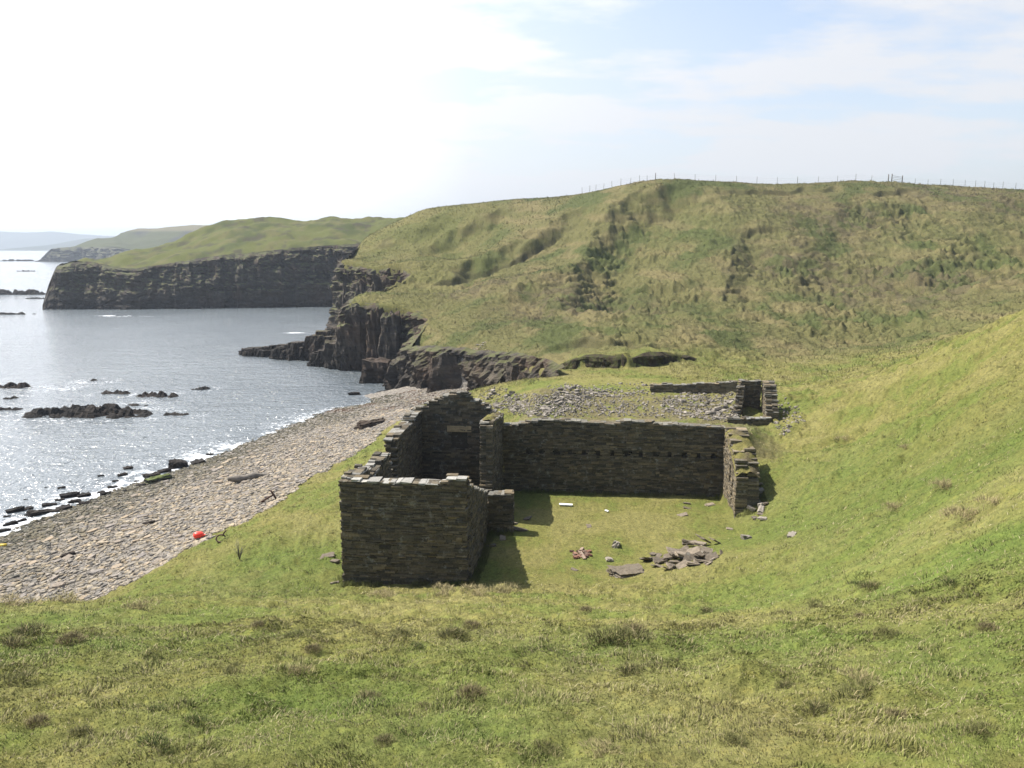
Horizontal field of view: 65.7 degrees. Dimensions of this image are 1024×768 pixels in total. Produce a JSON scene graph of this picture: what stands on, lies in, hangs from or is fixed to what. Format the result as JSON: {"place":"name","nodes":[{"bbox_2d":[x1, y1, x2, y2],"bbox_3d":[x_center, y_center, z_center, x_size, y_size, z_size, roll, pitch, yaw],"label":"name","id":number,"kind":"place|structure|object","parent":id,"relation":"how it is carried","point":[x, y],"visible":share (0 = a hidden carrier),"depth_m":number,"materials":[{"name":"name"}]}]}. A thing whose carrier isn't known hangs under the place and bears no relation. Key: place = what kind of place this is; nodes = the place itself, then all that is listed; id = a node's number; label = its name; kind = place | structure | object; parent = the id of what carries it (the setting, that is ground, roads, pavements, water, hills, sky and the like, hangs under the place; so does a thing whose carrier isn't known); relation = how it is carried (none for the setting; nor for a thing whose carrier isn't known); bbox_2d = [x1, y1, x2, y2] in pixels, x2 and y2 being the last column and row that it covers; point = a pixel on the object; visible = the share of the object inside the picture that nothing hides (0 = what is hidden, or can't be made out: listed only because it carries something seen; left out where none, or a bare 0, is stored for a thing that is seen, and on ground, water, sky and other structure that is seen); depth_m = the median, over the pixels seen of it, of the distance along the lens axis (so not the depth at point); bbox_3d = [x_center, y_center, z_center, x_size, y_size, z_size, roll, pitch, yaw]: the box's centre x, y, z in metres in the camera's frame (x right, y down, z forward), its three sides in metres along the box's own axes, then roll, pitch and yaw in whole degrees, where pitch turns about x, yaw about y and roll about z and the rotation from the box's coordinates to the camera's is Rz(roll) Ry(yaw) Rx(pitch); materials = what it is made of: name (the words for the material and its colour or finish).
{"place":"outdoors","nodes":[
{"label":"outdoors","id":0,"kind":"place"},
{"bbox_2d":[0,238,95,250],"bbox_3d":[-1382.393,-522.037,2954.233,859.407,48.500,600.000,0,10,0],"label":"hills","id":1,"kind":"structure","parent":0,"point":[59,245],"depth_m":2766.18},
{"bbox_2d":[0,231,114,248],"bbox_3d":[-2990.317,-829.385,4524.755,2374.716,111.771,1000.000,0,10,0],"label":"hills","id":2,"kind":"structure","parent":0,"point":[8,240],"depth_m":4344.46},
{"bbox_2d":[35,247,127,261],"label":"headland cliff","id":3,"kind":"structure","parent":0,"point":[67,254],"depth_m":915.11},
{"bbox_2d":[61,225,206,249],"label":"headland","id":4,"kind":"structure","parent":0,"point":[141,238],"depth_m":1005.11,"materials":[{"name":"plant"}]},
{"bbox_2d":[0,251,385,535],"bbox_3d":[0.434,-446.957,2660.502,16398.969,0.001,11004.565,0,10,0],"label":"sea","id":5,"kind":"structure","parent":0,"point":[57,358],"depth_m":108.90,"materials":[{"name":"liquid"}]},
{"bbox_2d":[3,520,17,525],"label":"shore rock","id":6,"kind":"object","parent":5,"relation":"in","point":[13,522],"visible":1,"depth_m":54.69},
{"bbox_2d":[0,407,22,410],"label":"skerry","id":7,"kind":"structure","parent":5,"relation":"in","point":[10,408],"depth_m":92.73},
{"bbox_2d":[5,506,24,512],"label":"shore rock","id":8,"kind":"object","parent":5,"relation":"in","point":[16,509],"visible":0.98,"depth_m":57.33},
{"bbox_2d":[0,382,30,388],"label":"skerry","id":9,"kind":"structure","parent":5,"relation":"in","point":[8,385],"depth_m":107.23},
{"bbox_2d":[0,312,34,314],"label":"skerry","id":10,"kind":"structure","parent":5,"relation":"in","point":[4,313],"depth_m":219.94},
{"bbox_2d":[0,289,45,294],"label":"skerry","id":11,"kind":"structure","parent":5,"relation":"in","point":[21,292],"depth_m":307.99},
{"bbox_2d":[23,508,48,516],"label":"shore rock","id":12,"kind":"object","parent":5,"relation":"in","point":[31,513],"visible":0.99,"depth_m":56.60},
{"bbox_2d":[42,502,56,506],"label":"shore rock","id":13,"kind":"object","parent":5,"relation":"in","point":[48,504],"visible":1,"depth_m":58.63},
{"bbox_2d":[55,504,71,509],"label":"shore rock","id":14,"kind":"object","parent":5,"relation":"in","point":[63,507],"visible":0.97,"depth_m":57.88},
{"bbox_2d":[59,491,79,497],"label":"shore rock","id":15,"kind":"object","parent":5,"relation":"in","point":[69,494],"visible":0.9,"depth_m":60.62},
{"bbox_2d":[77,492,90,497],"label":"shore rock","id":16,"kind":"object","parent":5,"relation":"in","point":[82,494],"visible":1,"depth_m":60.81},
{"bbox_2d":[23,403,152,418],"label":"skerry","id":17,"kind":"structure","parent":5,"relation":"in","point":[112,411],"depth_m":89.34,"materials":[{"name":"stone"}]},
{"bbox_2d":[101,389,129,394],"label":"skerry","id":18,"kind":"structure","parent":5,"relation":"in","point":[117,391],"depth_m":102.76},
{"bbox_2d":[141,471,159,477],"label":"shore rock","id":19,"kind":"object","parent":5,"relation":"in","point":[149,475],"visible":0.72,"depth_m":65.94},
{"bbox_2d":[136,391,178,397],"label":"skerry","id":20,"kind":"structure","parent":5,"relation":"in","point":[161,394],"depth_m":100.91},
{"bbox_2d":[143,474,171,483],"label":"algae rock","id":21,"kind":"object","parent":5,"relation":"in","point":[158,478],"visible":0.71,"depth_m":63.67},
{"bbox_2d":[164,412,188,415],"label":"skerry","id":22,"kind":"structure","parent":5,"relation":"in","point":[174,414],"depth_m":89.86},
{"bbox_2d":[168,458,187,468],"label":"shore boulder","id":23,"kind":"object","parent":5,"relation":"in","point":[174,463],"visible":0.68,"depth_m":68.51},
{"bbox_2d":[190,458,205,464],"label":"shore rock","id":24,"kind":"object","parent":5,"relation":"in","point":[196,461],"visible":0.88,"depth_m":69.96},
{"bbox_2d":[238,343,287,356],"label":"coastal rock","id":25,"kind":"object","parent":5,"relation":"in","point":[263,351],"visible":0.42,"depth_m":137.24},
{"bbox_2d":[42,243,359,309],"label":"headland cliff","id":26,"kind":"structure","parent":0,"point":[297,277],"depth_m":241.77,"materials":[{"name":"stone"}]},
{"bbox_2d":[59,216,403,268],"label":"headland","id":27,"kind":"structure","parent":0,"point":[237,236],"depth_m":273.48,"materials":[{"name":"plant"}]},
{"bbox_2d":[325,248,564,390],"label":"cliff","id":28,"kind":"structure","parent":0,"point":[480,368],"depth_m":100.20,"materials":[{"name":"stone"}]},
{"bbox_2d":[323,269,461,392],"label":"rock buttress","id":29,"kind":"object","parent":28,"relation":"attached to","point":[366,344],"visible":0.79,"depth_m":118.51,"materials":[{"name":"stone"}]},
{"bbox_2d":[0,179,1023,767],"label":"ground","id":30,"kind":"structure","parent":0,"point":[628,231],"depth_m":36.74,"materials":[{"name":"plant"}]},
{"bbox_2d":[1,634,31,649],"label":"grass tussock","id":31,"kind":"object","parent":30,"relation":"on","point":[18,640],"depth_m":12.73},
{"bbox_2d":[0,666,43,688],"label":"grass tussock","id":32,"kind":"object","parent":30,"relation":"on","point":[12,677],"depth_m":9.80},
{"bbox_2d":[0,592,46,606],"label":"grass tussock","id":33,"kind":"object","parent":30,"relation":"on","point":[17,601],"depth_m":22.93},
{"bbox_2d":[3,617,54,636],"bbox_3d":[-9.226,4.643,15.039,0.943,0.334,1.198,-1,10,-5],"label":"grass tussock","id":34,"kind":"object","parent":30,"relation":"on","point":[25,628],"depth_m":15.11,"materials":[{"name":"plant"}]},
{"bbox_2d":[22,712,51,729],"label":"grass tussock","id":35,"kind":"object","parent":30,"relation":"on","point":[38,719],"depth_m":7.63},
{"bbox_2d":[43,589,84,603],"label":"grass tussock","id":36,"kind":"object","parent":30,"relation":"on","point":[71,596],"depth_m":23.79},
{"bbox_2d":[49,628,89,646],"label":"grass tussock","id":37,"kind":"object","parent":30,"relation":"on","point":[70,637],"depth_m":13.53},
{"bbox_2d":[58,722,98,741],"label":"grass tussock","id":38,"kind":"object","parent":30,"relation":"on","point":[80,730],"depth_m":7.43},
{"bbox_2d":[122,596,160,611],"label":"grass tussock","id":39,"kind":"object","parent":30,"relation":"on","point":[139,603],"depth_m":19.99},
{"bbox_2d":[130,727,176,753],"bbox_3d":[-2.966,2.939,6.538,0.470,0.130,0.360,7,12,37],"label":"grass tussock","id":40,"kind":"object","parent":30,"relation":"on","point":[159,736],"depth_m":6.57,"materials":[{"name":"plant"}]},
{"bbox_2d":[143,703,169,711],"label":"grass tussock","id":41,"kind":"object","parent":30,"relation":"on","point":[154,707],"depth_m":8.07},
{"bbox_2d":[179,710,217,727],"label":"grass tussock","id":42,"kind":"object","parent":30,"relation":"on","point":[194,717],"depth_m":7.72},
{"bbox_2d":[193,531,205,538],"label":"fishing float","id":43,"kind":"object","parent":30,"relation":"on","point":[198,534],"visible":1,"depth_m":45.41,"materials":[{"name":"red plastic"}]},
{"bbox_2d":[219,660,244,674],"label":"grass tussock","id":44,"kind":"object","parent":30,"relation":"on","point":[232,670],"depth_m":9.74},
{"bbox_2d":[233,541,246,559],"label":"dead plant","id":45,"kind":"object","parent":30,"relation":"on","point":[239,554],"visible":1,"depth_m":37.32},
{"bbox_2d":[0,341,497,602],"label":"beach shingle","id":46,"kind":"object","parent":30,"relation":"on","point":[82,551],"visible":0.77,"depth_m":53.41,"materials":[{"name":"stone"}]},
{"bbox_2d":[52,581,64,588],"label":"beach slab","id":47,"kind":"object","parent":46,"relation":"on","point":[58,584],"depth_m":42.37,"materials":[{"name":"stone"}]},
{"bbox_2d":[88,569,103,574],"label":"beach slab","id":48,"kind":"object","parent":46,"relation":"on","point":[95,572],"depth_m":43.63,"materials":[{"name":"stone"}]},
{"bbox_2d":[354,417,386,429],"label":"dark stone","id":49,"kind":"object","parent":46,"relation":"on","point":[362,424],"visible":0.67,"depth_m":72.44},
{"bbox_2d":[250,620,264,628],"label":"grass tussock","id":50,"kind":"object","parent":30,"relation":"on","point":[259,624],"depth_m":16.01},
{"bbox_2d":[280,628,313,637],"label":"grass tussock","id":51,"kind":"object","parent":30,"relation":"on","point":[290,634],"depth_m":13.70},
{"bbox_2d":[276,660,319,677],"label":"grass tussock","id":52,"kind":"object","parent":30,"relation":"on","point":[299,670],"depth_m":9.70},
{"bbox_2d":[269,330,332,360],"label":"coastal rock","id":53,"kind":"object","parent":30,"relation":"on","point":[301,350],"visible":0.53,"depth_m":132.45,"materials":[{"name":"stone"}]},
{"bbox_2d":[302,643,322,653],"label":"grass tussock","id":54,"kind":"object","parent":30,"relation":"on","point":[314,646],"depth_m":11.97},
{"bbox_2d":[307,345,324,366],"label":"coastal rock","id":55,"kind":"object","parent":30,"relation":"on","point":[317,359],"visible":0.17,"depth_m":125.54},
{"bbox_2d":[320,552,334,558],"bbox_3d":[-8.472,7.899,36.505,0.734,0.080,0.444,-13,20,2],"label":"fallen stone","id":56,"kind":"object","parent":30,"relation":"on","point":[330,554],"visible":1,"depth_m":36.48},
{"bbox_2d":[352,684,385,700],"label":"grass tussock","id":57,"kind":"object","parent":30,"relation":"on","point":[369,693],"depth_m":8.44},
{"bbox_2d":[367,587,396,598],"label":"grass tussock","id":58,"kind":"object","parent":30,"relation":"on","point":[386,591],"depth_m":26.56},
{"bbox_2d":[373,732,399,746],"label":"grass tussock","id":59,"kind":"object","parent":30,"relation":"on","point":[386,737],"depth_m":6.51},
{"bbox_2d":[384,625,413,638],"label":"grass tussock","id":60,"kind":"object","parent":30,"relation":"on","point":[398,631],"depth_m":13.12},
{"bbox_2d":[408,641,426,650],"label":"grass tussock","id":61,"kind":"object","parent":30,"relation":"on","point":[420,644],"depth_m":11.98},
{"bbox_2d":[413,700,432,711],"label":"grass tussock","id":62,"kind":"object","parent":30,"relation":"on","point":[425,703],"depth_m":7.97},
{"bbox_2d":[431,581,456,598],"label":"grass tussock","id":63,"kind":"object","parent":30,"relation":"on","point":[444,590],"depth_m":26.73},
{"bbox_2d":[435,623,470,640],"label":"grass tussock","id":64,"kind":"object","parent":30,"relation":"on","point":[439,636],"depth_m":13.48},
{"bbox_2d":[453,682,487,701],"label":"grass tussock","id":65,"kind":"object","parent":30,"relation":"on","point":[467,689],"depth_m":7.97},
{"bbox_2d":[462,619,480,628],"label":"grass tussock","id":66,"kind":"object","parent":30,"relation":"on","point":[465,623],"depth_m":15.36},
{"bbox_2d":[459,583,489,596],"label":"grass tussock","id":67,"kind":"object","parent":30,"relation":"on","point":[477,589],"depth_m":26.24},
{"bbox_2d":[485,582,520,593],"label":"grass tussock","id":68,"kind":"object","parent":30,"relation":"on","point":[500,589],"depth_m":30.50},
{"bbox_2d":[0,435,1022,767],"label":"dry stems","id":69,"kind":"object","parent":30,"relation":"on","point":[582,653],"visible":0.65,"depth_m":10.67,"materials":[{"name":"brown plant"}]},
{"bbox_2d":[0,313,1023,640],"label":"turf grass","id":70,"kind":"structure","parent":30,"relation":"on","point":[500,603],"depth_m":27.92,"materials":[{"name":"plant"}]},
{"bbox_2d":[526,733,565,758],"bbox_3d":[0.281,2.931,6.387,0.332,0.116,0.457,-8,13,-40],"label":"grass tussock","id":71,"kind":"object","parent":30,"relation":"on","point":[551,751],"depth_m":6.42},
{"bbox_2d":[338,391,760,584],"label":"ruined cottage","id":72,"kind":"structure","parent":30,"relation":"on","point":[425,496],"depth_m":43.54,"materials":[{"name":"stone"}]},
{"bbox_2d":[332,480,766,587],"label":"rank grass","id":73,"kind":"structure","parent":30,"relation":"on","point":[474,579],"depth_m":38.46,"materials":[{"name":"plant"}]},
{"bbox_2d":[577,605,593,613],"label":"grass tussock","id":74,"kind":"object","parent":30,"relation":"on","point":[585,608],"depth_m":21.85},
{"bbox_2d":[578,736,626,757],"bbox_3d":[0.698,2.788,6.119,0.338,0.109,0.424,-9,14,-43],"label":"grass tussock","id":75,"kind":"object","parent":30,"relation":"on","point":[602,746],"depth_m":6.13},
{"bbox_2d":[612,540,619,548],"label":"fallen stone","id":76,"kind":"object","parent":30,"relation":"on","point":[615,544],"visible":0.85,"depth_m":37.33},
{"bbox_2d":[574,620,665,649],"bbox_3d":[1.700,3.983,12.704,1.528,0.386,1.108,-4,11,-20],"label":"grass tussock","id":77,"kind":"object","parent":30,"relation":"on","point":[598,633],"depth_m":12.73,"materials":[{"name":"plant"}]},
{"bbox_2d":[606,563,644,577],"bbox_3d":[4.979,8.086,33.891,1.708,0.459,1.220,-1,11,-20],"label":"flat slab","id":78,"kind":"object","parent":30,"relation":"on","point":[627,570],"depth_m":33.76,"materials":[{"name":"stone"}]},
{"bbox_2d":[562,352,695,369],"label":"turf bank","id":79,"kind":"structure","parent":30,"relation":"on","point":[650,359],"depth_m":78.39,"materials":[{"name":"plant"}]},
{"bbox_2d":[613,658,644,676],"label":"grass tussock","id":80,"kind":"object","parent":30,"relation":"on","point":[627,668],"depth_m":10.06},
{"bbox_2d":[619,621,649,638],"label":"grass tussock","id":81,"kind":"object","parent":30,"relation":"on","point":[632,625],"depth_m":13.92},
{"bbox_2d":[478,382,805,434],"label":"rubble","id":82,"kind":"object","parent":30,"relation":"on","point":[567,397],"depth_m":59.34,"materials":[{"name":"stone"}]},
{"bbox_2d":[653,556,667,563],"bbox_3d":[6.519,7.771,34.781,0.726,0.110,0.436,9,32,-3],"label":"heap stone","id":83,"kind":"object","parent":30,"relation":"on","point":[656,559],"visible":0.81,"depth_m":34.76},
{"bbox_2d":[674,551,684,557],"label":"heap stone","id":84,"kind":"object","parent":30,"relation":"on","point":[679,554],"visible":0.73,"depth_m":33.93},
{"bbox_2d":[342,178,1023,404],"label":"hill grass","id":85,"kind":"structure","parent":30,"relation":"on","point":[748,299],"depth_m":122.65,"materials":[{"name":"plant"}]},
{"bbox_2d":[676,559,689,568],"bbox_3d":[7.125,7.548,33.106,0.558,0.095,0.341,-26,38,-6],"label":"heap stone","id":86,"kind":"object","parent":30,"relation":"on","point":[681,564],"visible":1,"depth_m":33.08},
{"bbox_2d":[682,552,693,560],"bbox_3d":[7.483,7.425,33.770,0.385,0.114,0.661,32,51,15],"label":"heap stone","id":87,"kind":"object","parent":30,"relation":"on","point":[688,556],"visible":0.55,"depth_m":33.77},
{"bbox_2d":[686,546,699,554],"bbox_3d":[7.867,7.234,34.326,0.621,0.116,0.418,-17,32,-8],"label":"heap stone","id":88,"kind":"object","parent":30,"relation":"on","point":[694,550],"visible":0.73,"depth_m":34.31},
{"bbox_2d":[689,540,706,546],"bbox_3d":[8.230,7.029,35.006,0.465,0.130,0.762,1,1,-44],"label":"heap stone","id":89,"kind":"object","parent":30,"relation":"on","point":[699,543],"visible":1,"depth_m":34.91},
{"bbox_2d":[692,551,703,559],"bbox_3d":[7.885,7.320,33.501,0.678,0.117,0.394,-29,53,-31],"label":"heap stone","id":90,"kind":"object","parent":30,"relation":"on","point":[699,553],"visible":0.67,"depth_m":33.46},
{"bbox_2d":[696,605,713,613],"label":"grass tussock","id":91,"kind":"object","parent":30,"relation":"on","point":[706,609],"depth_m":23.31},
{"bbox_2d":[701,546,712,553],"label":"heap stone","id":92,"kind":"object","parent":30,"relation":"on","point":[708,549],"visible":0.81,"depth_m":34.06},
{"bbox_2d":[703,551,718,560],"bbox_3d":[8.359,7.255,33.216,0.645,0.098,0.388,-22,42,-13],"label":"heap stone","id":93,"kind":"object","parent":30,"relation":"on","point":[708,557],"visible":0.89,"depth_m":33.21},
{"bbox_2d":[650,379,778,424],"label":"collapsed outbuilding","id":94,"kind":"structure","parent":30,"relation":"on","point":[748,392],"depth_m":57.40,"materials":[{"name":"stone"}]},
{"bbox_2d":[717,721,753,747],"bbox_3d":[1.741,2.745,6.215,0.299,0.104,0.412,-3,10,-15],"label":"grass tussock","id":95,"kind":"object","parent":30,"relation":"on","point":[737,738],"depth_m":6.21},
{"bbox_2d":[740,534,751,539],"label":"fallen stone","id":96,"kind":"object","parent":30,"relation":"on","point":[744,537],"visible":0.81,"depth_m":35.22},
{"bbox_2d":[772,678,795,689],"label":"grass tussock","id":97,"kind":"object","parent":30,"relation":"on","point":[787,685],"depth_m":8.70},
{"bbox_2d":[582,173,1015,191],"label":"wire fence","id":98,"kind":"object","parent":30,"relation":"on","point":[797,180],"visible":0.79,"depth_m":167.65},
{"bbox_2d":[802,597,827,609],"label":"grass tussock","id":99,"kind":"object","parent":30,"relation":"on","point":[814,604],"depth_m":16.30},
{"bbox_2d":[798,696,837,716],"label":"grass tussock","id":100,"kind":"object","parent":30,"relation":"on","point":[812,706],"depth_m":7.80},
{"bbox_2d":[827,668,883,706],"bbox_3d":[3.592,3.151,8.216,0.635,0.221,0.876,7,12,33],"label":"grass tussock","id":101,"kind":"object","parent":30,"relation":"on","point":[862,682],"depth_m":8.26,"materials":[{"name":"plant"}]},
{"bbox_2d":[847,579,868,587],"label":"grass tussock","id":102,"kind":"object","parent":30,"relation":"on","point":[857,581],"depth_m":18.85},
{"bbox_2d":[837,662,883,682],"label":"grass tussock","id":103,"kind":"object","parent":30,"relation":"on","point":[860,671],"depth_m":9.00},
{"bbox_2d":[858,579,884,592],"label":"grass tussock","id":104,"kind":"object","parent":30,"relation":"on","point":[871,584],"depth_m":18.01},
{"bbox_2d":[871,625,909,639],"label":"grass tussock","id":105,"kind":"object","parent":30,"relation":"on","point":[886,629],"depth_m":11.70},
{"bbox_2d":[881,501,902,511],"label":"grass tussock","id":106,"kind":"object","parent":30,"relation":"on","point":[892,505],"depth_m":27.49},
{"bbox_2d":[881,706,909,720],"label":"grass tussock","id":107,"kind":"object","parent":30,"relation":"on","point":[892,711],"depth_m":7.35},
{"bbox_2d":[928,477,957,489],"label":"grass tussock","id":108,"kind":"object","parent":30,"relation":"on","point":[940,483],"depth_m":25.53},
{"bbox_2d":[935,576,958,588],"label":"grass tussock","id":109,"kind":"object","parent":30,"relation":"on","point":[944,579],"depth_m":14.29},
{"bbox_2d":[939,504,983,520],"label":"grass tussock","id":110,"kind":"object","parent":30,"relation":"on","point":[960,509],"depth_m":20.41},
{"bbox_2d":[959,716,1004,740],"bbox_3d":[3.680,2.679,6.213,0.438,0.111,0.318,-8,13,-38],"label":"grass tussock","id":111,"kind":"object","parent":30,"relation":"on","point":[977,727],"depth_m":6.21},
{"bbox_2d":[967,491,1004,505],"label":"grass tussock","id":112,"kind":"object","parent":30,"relation":"on","point":[990,498],"depth_m":20.24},
{"bbox_2d":[971,619,1001,631],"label":"grass tussock","id":113,"kind":"object","parent":30,"relation":"on","point":[986,624],"depth_m":10.90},
{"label":"beach slab","id":114,"kind":"object","parent":30,"relation":"on","visible":0},
{"bbox_2d":[228,472,269,482],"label":"driftwood log","id":115,"kind":"object","parent":114,"relation":"on","point":[241,478],"visible":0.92,"depth_m":59.09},
{"bbox_2d":[0,0,1023,235],"label":"sky","id":116,"kind":"structure","parent":0,"point":[117,117],"materials":[{"name":"white"}]},
{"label":"heap stone","id":117,"kind":"object","parent":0,"visible":0},
{"bbox_2d":[663,553,674,559],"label":"heap stone","id":118,"kind":"object","parent":117,"relation":"on","point":[668,556],"visible":0.71,"depth_m":34.91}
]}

